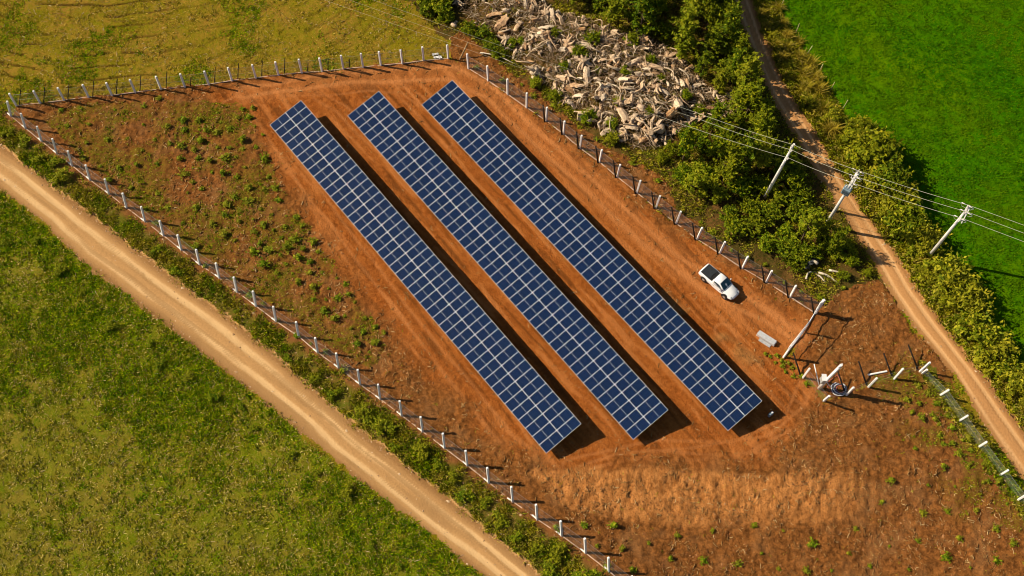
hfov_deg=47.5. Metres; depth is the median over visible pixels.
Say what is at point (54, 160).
bush
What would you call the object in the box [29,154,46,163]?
bush
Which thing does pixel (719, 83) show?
tree
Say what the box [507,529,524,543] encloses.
bush
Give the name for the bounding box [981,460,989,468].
weed
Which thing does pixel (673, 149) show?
bush
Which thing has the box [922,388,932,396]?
weed
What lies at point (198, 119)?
weed
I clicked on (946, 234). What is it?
power pole
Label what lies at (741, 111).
broad tree
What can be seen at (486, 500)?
bush
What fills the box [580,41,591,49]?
wood chunk
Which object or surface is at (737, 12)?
tree
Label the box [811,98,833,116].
grass clump
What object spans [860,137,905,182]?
hedge bush
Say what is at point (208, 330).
dirt road
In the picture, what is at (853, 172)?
hedge bush
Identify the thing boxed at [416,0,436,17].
bush
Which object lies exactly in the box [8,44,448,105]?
wire fence
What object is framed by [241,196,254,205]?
weed
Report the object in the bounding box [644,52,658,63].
bush
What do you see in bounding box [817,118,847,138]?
grass clump
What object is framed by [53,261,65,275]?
bush
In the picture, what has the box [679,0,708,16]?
tree
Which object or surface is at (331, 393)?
bush
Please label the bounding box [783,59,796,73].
hedge bush
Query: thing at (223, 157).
weed
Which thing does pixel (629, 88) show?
log
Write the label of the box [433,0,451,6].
bush
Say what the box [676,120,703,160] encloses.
tree
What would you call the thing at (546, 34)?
tree stump
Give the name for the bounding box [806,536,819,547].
weed
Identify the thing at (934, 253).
hedge bush
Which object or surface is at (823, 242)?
bush
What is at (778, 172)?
power pole
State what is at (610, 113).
log
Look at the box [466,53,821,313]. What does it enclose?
wire fence
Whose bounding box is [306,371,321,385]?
bush
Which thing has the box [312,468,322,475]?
bush
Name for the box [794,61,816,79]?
grass clump
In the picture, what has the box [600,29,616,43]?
tree stump
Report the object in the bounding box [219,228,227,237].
weed
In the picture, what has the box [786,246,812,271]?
bush
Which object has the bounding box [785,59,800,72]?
grass clump
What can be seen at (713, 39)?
tree
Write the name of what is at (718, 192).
bush
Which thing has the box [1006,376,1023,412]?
hedge bush
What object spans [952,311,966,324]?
hedge bush
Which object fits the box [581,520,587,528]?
weed
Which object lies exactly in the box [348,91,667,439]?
solar array
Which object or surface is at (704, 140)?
broad tree
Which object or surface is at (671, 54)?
wood chunk
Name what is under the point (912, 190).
hedge bush
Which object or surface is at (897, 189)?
broad tree
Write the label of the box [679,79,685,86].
wood chunk
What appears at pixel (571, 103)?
wood chunk
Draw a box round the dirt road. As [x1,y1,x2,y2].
[0,145,540,575]
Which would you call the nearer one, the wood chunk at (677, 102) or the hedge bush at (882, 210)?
the hedge bush at (882, 210)
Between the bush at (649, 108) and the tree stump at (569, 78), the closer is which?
the bush at (649, 108)
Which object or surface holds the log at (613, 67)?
on the woodland floor
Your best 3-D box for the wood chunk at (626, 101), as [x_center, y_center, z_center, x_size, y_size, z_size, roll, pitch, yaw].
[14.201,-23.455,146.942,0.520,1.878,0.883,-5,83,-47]
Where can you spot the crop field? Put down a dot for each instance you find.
(923, 36)
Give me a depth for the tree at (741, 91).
145.44 m
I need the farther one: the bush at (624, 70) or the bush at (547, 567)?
the bush at (624, 70)
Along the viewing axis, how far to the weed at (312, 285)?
134.41 m
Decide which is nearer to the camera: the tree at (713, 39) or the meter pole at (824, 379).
the meter pole at (824, 379)
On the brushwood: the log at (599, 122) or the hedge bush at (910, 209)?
the log at (599, 122)
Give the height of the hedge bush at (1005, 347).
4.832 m
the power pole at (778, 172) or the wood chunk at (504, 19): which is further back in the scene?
the wood chunk at (504, 19)
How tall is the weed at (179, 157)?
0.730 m
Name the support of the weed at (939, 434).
on the bare soil
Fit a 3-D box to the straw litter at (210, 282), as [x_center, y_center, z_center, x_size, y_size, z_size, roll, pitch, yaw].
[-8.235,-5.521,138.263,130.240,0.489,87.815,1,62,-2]
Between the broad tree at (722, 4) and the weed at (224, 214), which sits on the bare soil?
the weed at (224, 214)
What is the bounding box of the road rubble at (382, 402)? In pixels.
[0,4,1023,575]
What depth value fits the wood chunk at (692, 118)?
147.42 m
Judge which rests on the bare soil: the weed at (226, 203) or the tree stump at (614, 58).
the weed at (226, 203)
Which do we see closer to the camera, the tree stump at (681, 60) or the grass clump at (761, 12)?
the tree stump at (681, 60)
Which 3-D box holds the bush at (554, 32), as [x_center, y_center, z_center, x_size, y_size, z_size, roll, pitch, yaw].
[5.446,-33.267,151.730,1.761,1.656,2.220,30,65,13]
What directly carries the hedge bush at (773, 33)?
on the hedge bank
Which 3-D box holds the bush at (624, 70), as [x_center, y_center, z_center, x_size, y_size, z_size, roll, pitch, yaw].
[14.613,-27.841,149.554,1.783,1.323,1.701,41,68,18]
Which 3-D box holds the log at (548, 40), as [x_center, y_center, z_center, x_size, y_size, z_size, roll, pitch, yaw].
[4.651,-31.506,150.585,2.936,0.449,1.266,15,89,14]
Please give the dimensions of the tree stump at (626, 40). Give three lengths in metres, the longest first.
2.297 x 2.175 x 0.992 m
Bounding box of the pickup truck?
[698,263,738,299]
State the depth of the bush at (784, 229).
139.53 m
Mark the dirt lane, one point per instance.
(1003, 428)
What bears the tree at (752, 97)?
on the woodland floor
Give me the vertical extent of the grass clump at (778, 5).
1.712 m
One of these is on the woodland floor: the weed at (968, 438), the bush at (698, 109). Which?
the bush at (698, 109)
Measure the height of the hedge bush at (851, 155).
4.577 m
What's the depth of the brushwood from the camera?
150.37 m
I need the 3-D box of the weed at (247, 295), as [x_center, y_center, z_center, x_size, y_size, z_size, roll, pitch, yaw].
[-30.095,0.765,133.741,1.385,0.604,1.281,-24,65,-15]
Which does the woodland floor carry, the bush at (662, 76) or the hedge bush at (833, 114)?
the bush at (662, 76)
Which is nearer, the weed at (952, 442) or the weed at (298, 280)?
the weed at (952, 442)
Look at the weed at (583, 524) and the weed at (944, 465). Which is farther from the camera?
the weed at (944, 465)
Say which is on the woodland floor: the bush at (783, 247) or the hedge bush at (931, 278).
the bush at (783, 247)
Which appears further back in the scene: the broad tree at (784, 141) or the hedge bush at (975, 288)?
the broad tree at (784, 141)
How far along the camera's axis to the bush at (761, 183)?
142.34 m
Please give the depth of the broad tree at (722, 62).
148.51 m
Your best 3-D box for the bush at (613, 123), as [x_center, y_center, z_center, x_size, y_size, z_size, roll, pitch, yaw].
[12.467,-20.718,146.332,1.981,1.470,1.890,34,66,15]
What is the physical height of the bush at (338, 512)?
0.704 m
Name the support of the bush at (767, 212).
on the woodland floor
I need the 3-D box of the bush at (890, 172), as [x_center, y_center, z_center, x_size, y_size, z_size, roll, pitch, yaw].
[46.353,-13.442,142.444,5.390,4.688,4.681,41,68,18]
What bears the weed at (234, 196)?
on the bare soil
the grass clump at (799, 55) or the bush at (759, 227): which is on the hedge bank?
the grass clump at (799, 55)
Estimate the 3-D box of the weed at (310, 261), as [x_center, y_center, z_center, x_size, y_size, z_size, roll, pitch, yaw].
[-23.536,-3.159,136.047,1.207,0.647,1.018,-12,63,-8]
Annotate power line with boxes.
[331,2,1023,241]
[359,3,1022,232]
[374,0,1022,224]
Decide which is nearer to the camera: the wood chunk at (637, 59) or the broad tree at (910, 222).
the broad tree at (910, 222)
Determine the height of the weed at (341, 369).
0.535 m
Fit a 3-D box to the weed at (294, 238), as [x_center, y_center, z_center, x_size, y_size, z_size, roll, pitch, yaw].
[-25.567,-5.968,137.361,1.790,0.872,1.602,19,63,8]
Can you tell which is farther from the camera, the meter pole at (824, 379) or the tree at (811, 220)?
the tree at (811, 220)
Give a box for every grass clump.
[756,7,767,15]
[759,20,774,29]
[768,0,785,12]
[770,37,782,45]
[774,47,793,61]
[776,13,789,27]
[778,38,795,52]
[780,25,797,38]
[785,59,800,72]
[788,48,808,60]
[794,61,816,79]
[794,77,818,92]
[795,32,806,47]
[798,50,826,69]
[800,92,816,105]
[805,66,826,88]
[811,75,832,97]
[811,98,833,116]
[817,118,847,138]
[818,98,834,112]
[835,132,847,148]
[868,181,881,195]
[915,248,936,268]
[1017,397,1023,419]
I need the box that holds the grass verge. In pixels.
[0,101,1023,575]
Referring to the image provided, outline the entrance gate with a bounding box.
[783,299,825,357]
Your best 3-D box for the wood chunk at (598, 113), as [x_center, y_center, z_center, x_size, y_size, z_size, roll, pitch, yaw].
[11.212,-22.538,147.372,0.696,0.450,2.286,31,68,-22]
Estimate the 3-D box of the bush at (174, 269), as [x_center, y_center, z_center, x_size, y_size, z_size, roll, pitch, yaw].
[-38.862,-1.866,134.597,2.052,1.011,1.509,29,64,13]
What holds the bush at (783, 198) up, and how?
on the woodland floor
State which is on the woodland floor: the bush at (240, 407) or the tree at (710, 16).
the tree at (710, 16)
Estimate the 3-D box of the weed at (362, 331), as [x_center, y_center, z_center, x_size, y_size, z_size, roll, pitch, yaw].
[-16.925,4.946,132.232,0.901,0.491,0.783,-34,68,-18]
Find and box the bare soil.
[13,31,1023,575]
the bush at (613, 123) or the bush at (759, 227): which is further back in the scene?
the bush at (613, 123)
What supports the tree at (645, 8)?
on the woodland floor
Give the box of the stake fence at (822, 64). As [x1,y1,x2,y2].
[781,0,945,256]
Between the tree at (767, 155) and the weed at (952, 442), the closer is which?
the weed at (952, 442)
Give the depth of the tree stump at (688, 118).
147.40 m
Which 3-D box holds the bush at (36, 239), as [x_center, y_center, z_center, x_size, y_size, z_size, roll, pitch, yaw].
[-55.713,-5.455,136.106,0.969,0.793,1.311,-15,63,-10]
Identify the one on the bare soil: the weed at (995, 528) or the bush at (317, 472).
the weed at (995, 528)
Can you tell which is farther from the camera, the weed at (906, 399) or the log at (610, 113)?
the log at (610, 113)
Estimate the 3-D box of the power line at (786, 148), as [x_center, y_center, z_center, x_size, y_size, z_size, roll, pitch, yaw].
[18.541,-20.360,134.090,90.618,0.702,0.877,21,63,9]
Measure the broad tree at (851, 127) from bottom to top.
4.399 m
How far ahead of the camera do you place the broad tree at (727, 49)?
150.30 m
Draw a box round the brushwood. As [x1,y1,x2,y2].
[453,0,734,150]
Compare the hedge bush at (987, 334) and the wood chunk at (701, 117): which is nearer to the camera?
the hedge bush at (987, 334)
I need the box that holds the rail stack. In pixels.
[756,330,776,346]
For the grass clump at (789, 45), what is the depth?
153.95 m
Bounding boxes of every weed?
[103,176,112,182]
[161,122,170,128]
[163,202,170,211]
[175,140,186,149]
[175,167,189,179]
[176,154,185,160]
[177,116,188,124]
[180,127,188,132]
[190,144,197,152]
[190,242,198,249]
[191,201,201,212]
[194,134,202,142]
[195,115,201,123]
[201,125,211,132]
[208,219,216,228]
[211,126,222,137]
[218,152,231,161]
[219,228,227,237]
[220,168,227,176]
[220,210,226,217]
[223,198,231,207]
[225,124,234,131]
[229,192,240,201]
[237,134,246,143]
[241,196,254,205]
[244,112,253,119]
[244,183,252,191]
[245,245,260,257]
[245,290,252,300]
[249,226,257,235]
[255,257,269,268]
[256,220,266,229]
[259,151,271,163]
[262,244,273,252]
[269,182,281,191]
[274,196,282,202]
[281,240,295,253]
[287,232,302,243]
[292,214,299,219]
[293,252,304,260]
[295,277,302,285]
[306,258,314,264]
[307,237,317,245]
[309,282,318,291]
[320,306,329,316]
[330,313,339,321]
[331,293,343,301]
[337,364,347,375]
[351,339,360,348]
[360,328,365,335]
[369,337,379,345]
[529,92,538,99]
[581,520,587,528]
[606,521,618,528]
[627,158,637,165]
[628,565,636,573]
[698,555,708,565]
[732,559,743,569]
[802,566,810,575]
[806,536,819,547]
[813,292,823,301]
[885,476,895,483]
[903,396,911,402]
[914,381,923,388]
[917,412,925,422]
[919,509,927,516]
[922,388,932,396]
[932,400,940,405]
[932,416,939,422]
[936,432,943,438]
[940,551,952,563]
[941,463,948,470]
[944,508,952,514]
[947,423,956,430]
[948,440,955,447]
[953,448,966,457]
[955,535,963,543]
[963,434,971,441]
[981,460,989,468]
[992,523,1000,532]
[993,555,1002,565]
[994,477,1002,486]
[1008,538,1018,546]
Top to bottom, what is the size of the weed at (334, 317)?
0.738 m
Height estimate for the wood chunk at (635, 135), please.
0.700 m
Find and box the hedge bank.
[753,0,1023,425]
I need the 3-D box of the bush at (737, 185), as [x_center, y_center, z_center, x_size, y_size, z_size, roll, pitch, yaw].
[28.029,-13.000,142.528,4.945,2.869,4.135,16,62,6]
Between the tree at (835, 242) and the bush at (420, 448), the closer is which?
the bush at (420, 448)
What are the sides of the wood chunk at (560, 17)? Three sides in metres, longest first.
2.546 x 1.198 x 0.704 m
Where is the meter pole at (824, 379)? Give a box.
[814,363,842,389]
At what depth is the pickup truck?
135.62 m
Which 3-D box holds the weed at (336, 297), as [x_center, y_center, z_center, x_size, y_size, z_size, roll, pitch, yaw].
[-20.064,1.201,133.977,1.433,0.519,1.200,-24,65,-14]
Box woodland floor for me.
[408,0,884,305]
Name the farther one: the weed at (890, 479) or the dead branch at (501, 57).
the dead branch at (501, 57)
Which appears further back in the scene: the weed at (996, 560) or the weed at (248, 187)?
the weed at (248, 187)
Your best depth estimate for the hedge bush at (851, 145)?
144.51 m
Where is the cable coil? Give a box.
[827,375,846,395]
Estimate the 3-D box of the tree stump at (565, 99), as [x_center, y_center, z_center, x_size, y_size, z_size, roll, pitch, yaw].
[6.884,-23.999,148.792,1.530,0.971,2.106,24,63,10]
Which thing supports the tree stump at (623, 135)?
on the woodland floor
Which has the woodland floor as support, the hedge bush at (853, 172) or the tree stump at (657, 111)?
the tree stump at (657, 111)
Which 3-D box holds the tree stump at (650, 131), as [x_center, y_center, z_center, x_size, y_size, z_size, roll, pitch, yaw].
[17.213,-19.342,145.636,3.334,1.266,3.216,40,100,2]
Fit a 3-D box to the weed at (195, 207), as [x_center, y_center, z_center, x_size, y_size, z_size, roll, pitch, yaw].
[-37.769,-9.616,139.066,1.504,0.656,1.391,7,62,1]
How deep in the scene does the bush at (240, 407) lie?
127.16 m
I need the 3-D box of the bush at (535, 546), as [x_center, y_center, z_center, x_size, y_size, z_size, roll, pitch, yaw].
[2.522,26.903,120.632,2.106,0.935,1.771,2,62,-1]
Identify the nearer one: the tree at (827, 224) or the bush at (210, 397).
the bush at (210, 397)
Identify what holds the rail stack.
on the bare soil
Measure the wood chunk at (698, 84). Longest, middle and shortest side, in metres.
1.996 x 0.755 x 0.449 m
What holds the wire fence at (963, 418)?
on the grass verge
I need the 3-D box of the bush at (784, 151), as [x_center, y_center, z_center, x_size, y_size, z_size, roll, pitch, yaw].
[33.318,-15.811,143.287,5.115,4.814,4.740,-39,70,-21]
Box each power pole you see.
[763,143,794,198]
[826,168,863,220]
[929,202,973,254]
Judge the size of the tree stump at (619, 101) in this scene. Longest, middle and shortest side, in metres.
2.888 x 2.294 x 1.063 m
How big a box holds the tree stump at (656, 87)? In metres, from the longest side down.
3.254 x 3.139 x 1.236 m
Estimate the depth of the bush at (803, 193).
141.60 m
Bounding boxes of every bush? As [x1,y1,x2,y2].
[0,127,14,137]
[0,237,10,245]
[17,132,31,147]
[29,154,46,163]
[31,236,38,245]
[47,155,66,167]
[47,166,73,183]
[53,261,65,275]
[77,287,85,297]
[102,319,122,331]
[145,337,152,347]
[149,244,162,253]
[152,358,166,372]
[167,264,183,275]
[182,369,193,381]
[203,389,219,401]
[237,400,244,410]
[248,423,258,431]
[282,351,291,361]
[283,448,295,461]
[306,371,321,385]
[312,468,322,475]
[324,386,343,400]
[332,508,342,518]
[337,480,352,501]
[349,400,373,426]
[364,414,399,436]
[365,538,374,550]
[388,441,400,451]
[396,561,402,570]
[405,537,418,548]
[410,439,430,460]
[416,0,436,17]
[419,0,452,21]
[431,456,443,469]
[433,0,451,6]
[437,8,454,22]
[447,469,457,483]
[453,485,475,502]
[460,20,478,35]
[474,22,491,41]
[478,496,493,508]
[482,33,501,53]
[490,507,509,530]
[491,46,507,59]
[506,36,516,49]
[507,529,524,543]
[516,35,527,46]
[526,540,545,554]
[527,74,541,89]
[540,559,559,575]
[544,86,564,103]
[547,541,569,564]
[550,27,561,40]
[558,59,567,71]
[570,568,601,575]
[571,43,588,56]
[578,107,597,124]
[581,29,601,45]
[601,130,621,146]
[604,114,618,129]
[619,65,631,74]
[622,30,639,47]
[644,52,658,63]
[645,105,653,114]
[652,21,676,40]
[653,149,668,164]
[656,73,665,82]
[662,140,682,156]
[667,161,695,186]
[678,88,693,99]
[688,155,714,177]
[692,102,707,116]
[696,171,730,204]
[709,129,745,159]
[718,204,742,220]
[723,213,753,244]
[724,170,757,198]
[736,193,767,217]
[740,211,774,237]
[747,172,770,195]
[754,229,781,252]
[760,198,784,224]
[765,177,793,206]
[768,30,780,39]
[775,220,797,240]
[775,235,801,263]
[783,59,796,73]
[784,198,816,224]
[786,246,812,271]
[789,184,815,212]
[796,241,822,262]
[801,93,818,108]
[816,232,836,258]
[821,104,849,124]
[828,236,857,262]
[836,268,851,281]
[838,115,882,163]
[844,162,870,183]
[844,250,861,267]
[845,120,903,163]
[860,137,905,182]
[862,267,872,278]
[865,156,906,196]
[866,173,919,199]
[875,205,888,216]
[876,196,889,206]
[880,181,927,225]
[881,191,933,243]
[891,203,936,250]
[903,243,920,260]
[904,213,945,254]
[912,220,951,257]
[915,264,924,274]
[918,266,938,285]
[921,246,973,289]
[923,245,944,261]
[928,254,979,306]
[932,293,951,309]
[941,268,993,316]
[941,271,991,308]
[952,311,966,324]
[953,301,1005,344]
[957,294,996,323]
[961,327,972,340]
[965,316,1016,363]
[973,328,1023,385]
[982,349,1023,384]
[998,355,1023,397]
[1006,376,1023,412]
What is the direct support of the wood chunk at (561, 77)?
on the woodland floor
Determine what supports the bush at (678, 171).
on the woodland floor
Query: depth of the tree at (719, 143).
140.24 m
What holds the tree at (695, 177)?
on the woodland floor
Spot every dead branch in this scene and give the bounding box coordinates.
[480,52,520,66]
[818,271,835,280]
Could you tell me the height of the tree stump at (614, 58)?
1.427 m
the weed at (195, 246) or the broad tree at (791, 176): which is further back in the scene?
the broad tree at (791, 176)
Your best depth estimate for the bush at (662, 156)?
144.37 m
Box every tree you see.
[591,0,618,10]
[599,0,623,28]
[617,0,641,21]
[629,0,659,34]
[668,0,702,58]
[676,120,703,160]
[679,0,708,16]
[681,161,710,193]
[691,129,710,153]
[694,47,714,76]
[697,24,726,62]
[700,97,730,135]
[701,0,743,26]
[702,0,719,10]
[702,2,717,33]
[703,19,746,57]
[705,117,740,164]
[711,55,749,84]
[711,64,732,95]
[713,138,752,181]
[715,109,750,138]
[716,0,749,28]
[718,3,741,49]
[725,47,748,81]
[725,77,751,112]
[730,51,764,98]
[732,31,756,60]
[732,82,764,118]
[734,128,761,174]
[735,77,769,120]
[745,66,767,89]
[747,101,775,135]
[747,126,780,171]
[748,113,775,136]
[751,109,778,144]
[754,94,779,117]
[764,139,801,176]
[768,134,793,157]
[776,164,808,189]
[791,203,827,242]
[816,215,834,239]
[826,223,850,254]
[840,112,885,143]
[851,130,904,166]
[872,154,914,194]
[884,173,916,206]
[897,212,926,231]
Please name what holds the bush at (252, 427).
on the meadow
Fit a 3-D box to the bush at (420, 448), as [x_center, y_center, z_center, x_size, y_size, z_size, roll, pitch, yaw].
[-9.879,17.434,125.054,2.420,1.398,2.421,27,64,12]
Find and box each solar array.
[270,101,580,452]
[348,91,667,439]
[422,80,761,429]
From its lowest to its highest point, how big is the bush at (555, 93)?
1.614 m
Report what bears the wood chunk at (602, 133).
on the woodland floor
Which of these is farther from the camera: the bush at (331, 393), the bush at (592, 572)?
the bush at (331, 393)
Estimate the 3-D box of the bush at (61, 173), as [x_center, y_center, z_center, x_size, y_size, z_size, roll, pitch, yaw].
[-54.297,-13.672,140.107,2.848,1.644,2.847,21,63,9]
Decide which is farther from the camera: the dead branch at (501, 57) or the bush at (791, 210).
the dead branch at (501, 57)
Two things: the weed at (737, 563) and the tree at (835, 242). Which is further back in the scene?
the tree at (835, 242)
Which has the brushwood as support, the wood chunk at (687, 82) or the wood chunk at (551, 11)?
the wood chunk at (687, 82)
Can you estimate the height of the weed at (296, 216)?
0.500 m
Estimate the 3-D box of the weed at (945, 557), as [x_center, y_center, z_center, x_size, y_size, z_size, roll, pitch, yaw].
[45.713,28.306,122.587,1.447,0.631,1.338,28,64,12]
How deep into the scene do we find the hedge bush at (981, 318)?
132.69 m
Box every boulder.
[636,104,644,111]
[654,123,664,133]
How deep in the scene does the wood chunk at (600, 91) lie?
147.74 m
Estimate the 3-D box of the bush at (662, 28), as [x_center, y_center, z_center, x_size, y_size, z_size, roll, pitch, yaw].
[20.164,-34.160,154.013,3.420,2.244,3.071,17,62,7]
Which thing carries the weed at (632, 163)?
on the bare soil
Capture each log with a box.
[536,40,558,50]
[597,117,603,130]
[600,111,616,116]
[607,64,621,70]
[621,85,636,89]
[651,77,664,83]
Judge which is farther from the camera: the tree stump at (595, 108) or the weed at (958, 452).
the tree stump at (595, 108)
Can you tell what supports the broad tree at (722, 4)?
on the woodland floor
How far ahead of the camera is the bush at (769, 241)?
138.58 m
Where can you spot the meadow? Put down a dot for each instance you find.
(100, 436)
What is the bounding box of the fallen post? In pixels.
[868,370,887,375]
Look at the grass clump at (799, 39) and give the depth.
155.02 m
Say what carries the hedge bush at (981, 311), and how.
on the hedge bank
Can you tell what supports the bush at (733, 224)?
on the woodland floor
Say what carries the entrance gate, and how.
attached to the wire fence at (546, 118)
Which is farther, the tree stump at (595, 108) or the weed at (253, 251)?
the tree stump at (595, 108)
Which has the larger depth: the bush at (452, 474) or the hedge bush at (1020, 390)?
the hedge bush at (1020, 390)
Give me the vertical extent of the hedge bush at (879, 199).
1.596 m
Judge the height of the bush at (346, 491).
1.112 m
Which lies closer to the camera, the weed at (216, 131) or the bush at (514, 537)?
the bush at (514, 537)
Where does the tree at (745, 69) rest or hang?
on the woodland floor
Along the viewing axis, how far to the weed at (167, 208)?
138.97 m
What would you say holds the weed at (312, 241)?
on the bare soil
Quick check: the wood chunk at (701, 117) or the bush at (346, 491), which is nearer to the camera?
the bush at (346, 491)
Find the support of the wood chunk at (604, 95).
on the woodland floor
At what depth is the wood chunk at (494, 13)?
153.75 m
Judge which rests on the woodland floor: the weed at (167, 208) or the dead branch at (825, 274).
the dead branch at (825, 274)
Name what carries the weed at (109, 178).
on the bare soil
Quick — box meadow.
[0,195,480,575]
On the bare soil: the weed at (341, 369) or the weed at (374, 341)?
the weed at (374, 341)
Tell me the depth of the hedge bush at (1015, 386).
129.89 m
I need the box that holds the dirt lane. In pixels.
[735,0,1023,485]
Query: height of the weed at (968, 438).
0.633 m
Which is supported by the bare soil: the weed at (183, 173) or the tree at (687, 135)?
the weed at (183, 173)
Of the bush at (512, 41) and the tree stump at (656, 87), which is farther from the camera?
the bush at (512, 41)
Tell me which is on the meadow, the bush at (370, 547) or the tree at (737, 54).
the bush at (370, 547)
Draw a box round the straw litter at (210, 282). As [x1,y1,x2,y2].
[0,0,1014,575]
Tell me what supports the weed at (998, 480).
on the bare soil
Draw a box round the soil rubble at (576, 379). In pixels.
[18,39,1020,575]
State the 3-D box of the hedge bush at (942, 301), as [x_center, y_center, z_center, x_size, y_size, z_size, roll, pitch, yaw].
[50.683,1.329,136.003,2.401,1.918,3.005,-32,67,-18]
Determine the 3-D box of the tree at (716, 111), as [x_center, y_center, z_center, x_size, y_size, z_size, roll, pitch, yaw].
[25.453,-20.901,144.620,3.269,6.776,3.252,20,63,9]
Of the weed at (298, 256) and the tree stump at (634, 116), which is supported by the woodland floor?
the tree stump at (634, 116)
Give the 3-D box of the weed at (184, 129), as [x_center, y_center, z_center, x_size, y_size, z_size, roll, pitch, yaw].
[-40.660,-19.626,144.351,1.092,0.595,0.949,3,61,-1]
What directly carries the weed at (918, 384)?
on the bare soil
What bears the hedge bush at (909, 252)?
on the hedge bank
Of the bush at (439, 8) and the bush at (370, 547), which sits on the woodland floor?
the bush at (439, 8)
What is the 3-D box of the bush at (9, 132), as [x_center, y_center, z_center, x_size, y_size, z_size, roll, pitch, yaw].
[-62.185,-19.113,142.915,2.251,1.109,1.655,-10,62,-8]
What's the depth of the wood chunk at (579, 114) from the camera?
146.99 m
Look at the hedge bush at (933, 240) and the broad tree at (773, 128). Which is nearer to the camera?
the hedge bush at (933, 240)
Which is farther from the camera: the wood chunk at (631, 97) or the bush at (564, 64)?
the bush at (564, 64)
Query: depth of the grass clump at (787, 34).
154.95 m
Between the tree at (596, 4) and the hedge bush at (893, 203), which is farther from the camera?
the tree at (596, 4)
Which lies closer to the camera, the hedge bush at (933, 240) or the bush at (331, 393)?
the bush at (331, 393)
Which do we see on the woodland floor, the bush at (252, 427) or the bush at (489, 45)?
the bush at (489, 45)
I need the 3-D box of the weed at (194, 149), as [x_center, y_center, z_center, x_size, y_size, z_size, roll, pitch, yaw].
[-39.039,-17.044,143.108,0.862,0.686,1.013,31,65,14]
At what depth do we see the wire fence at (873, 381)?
130.82 m
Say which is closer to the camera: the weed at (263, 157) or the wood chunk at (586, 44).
the weed at (263, 157)
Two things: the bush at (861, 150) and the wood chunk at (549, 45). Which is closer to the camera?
the bush at (861, 150)
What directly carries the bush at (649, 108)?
on the woodland floor
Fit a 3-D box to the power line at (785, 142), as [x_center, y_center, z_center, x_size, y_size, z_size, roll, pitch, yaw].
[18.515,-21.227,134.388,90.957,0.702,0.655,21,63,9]
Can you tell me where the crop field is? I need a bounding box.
[772,0,1023,361]
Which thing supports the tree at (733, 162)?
on the woodland floor
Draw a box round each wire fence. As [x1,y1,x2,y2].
[6,101,632,575]
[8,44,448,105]
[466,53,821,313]
[793,344,930,401]
[921,369,1023,501]
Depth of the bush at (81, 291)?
133.18 m
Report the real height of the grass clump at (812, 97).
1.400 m
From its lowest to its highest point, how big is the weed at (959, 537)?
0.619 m
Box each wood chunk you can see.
[486,11,502,17]
[494,14,509,29]
[513,23,520,30]
[531,18,541,22]
[546,41,552,51]
[549,8,555,21]
[554,75,566,80]
[556,13,564,24]
[565,46,577,52]
[565,85,577,94]
[567,82,577,87]
[567,99,575,109]
[574,111,591,122]
[576,84,588,87]
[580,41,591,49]
[583,66,590,83]
[596,103,603,117]
[598,83,605,98]
[600,92,606,101]
[600,128,609,135]
[613,107,629,122]
[615,77,630,80]
[623,98,630,105]
[626,124,638,129]
[628,57,642,66]
[629,94,634,105]
[632,134,641,139]
[638,36,648,44]
[638,137,649,143]
[642,62,663,70]
[655,119,662,129]
[663,107,676,120]
[667,52,677,57]
[671,97,683,109]
[671,124,677,134]
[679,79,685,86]
[684,114,696,126]
[685,78,689,89]
[690,83,701,88]
[694,112,705,121]
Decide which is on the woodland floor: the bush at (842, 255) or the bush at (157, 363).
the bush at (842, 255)
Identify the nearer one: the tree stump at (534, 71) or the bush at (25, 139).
the bush at (25, 139)
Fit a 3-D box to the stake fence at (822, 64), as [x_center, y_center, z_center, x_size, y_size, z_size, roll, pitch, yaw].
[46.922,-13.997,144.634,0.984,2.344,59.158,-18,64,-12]
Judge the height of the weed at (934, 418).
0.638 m
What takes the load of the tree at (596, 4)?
on the woodland floor
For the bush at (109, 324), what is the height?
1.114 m
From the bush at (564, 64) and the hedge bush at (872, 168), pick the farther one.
the bush at (564, 64)
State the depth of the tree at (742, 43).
147.89 m
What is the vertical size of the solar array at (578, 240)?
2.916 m
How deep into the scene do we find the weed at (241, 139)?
143.56 m
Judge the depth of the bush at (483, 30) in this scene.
152.52 m
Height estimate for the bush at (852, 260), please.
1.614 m
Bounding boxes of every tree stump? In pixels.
[452,0,464,6]
[495,34,509,45]
[519,42,530,49]
[524,65,541,77]
[537,28,555,41]
[539,3,556,20]
[559,95,571,104]
[562,32,574,48]
[562,70,571,84]
[570,18,583,27]
[571,53,593,70]
[590,105,598,112]
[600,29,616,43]
[608,52,623,63]
[612,95,624,106]
[618,127,632,140]
[621,78,635,85]
[621,113,644,123]
[623,33,632,47]
[639,121,662,144]
[647,83,668,93]
[649,103,664,117]
[668,93,686,112]
[669,56,686,63]
[680,114,692,126]
[687,73,702,84]
[706,90,723,99]

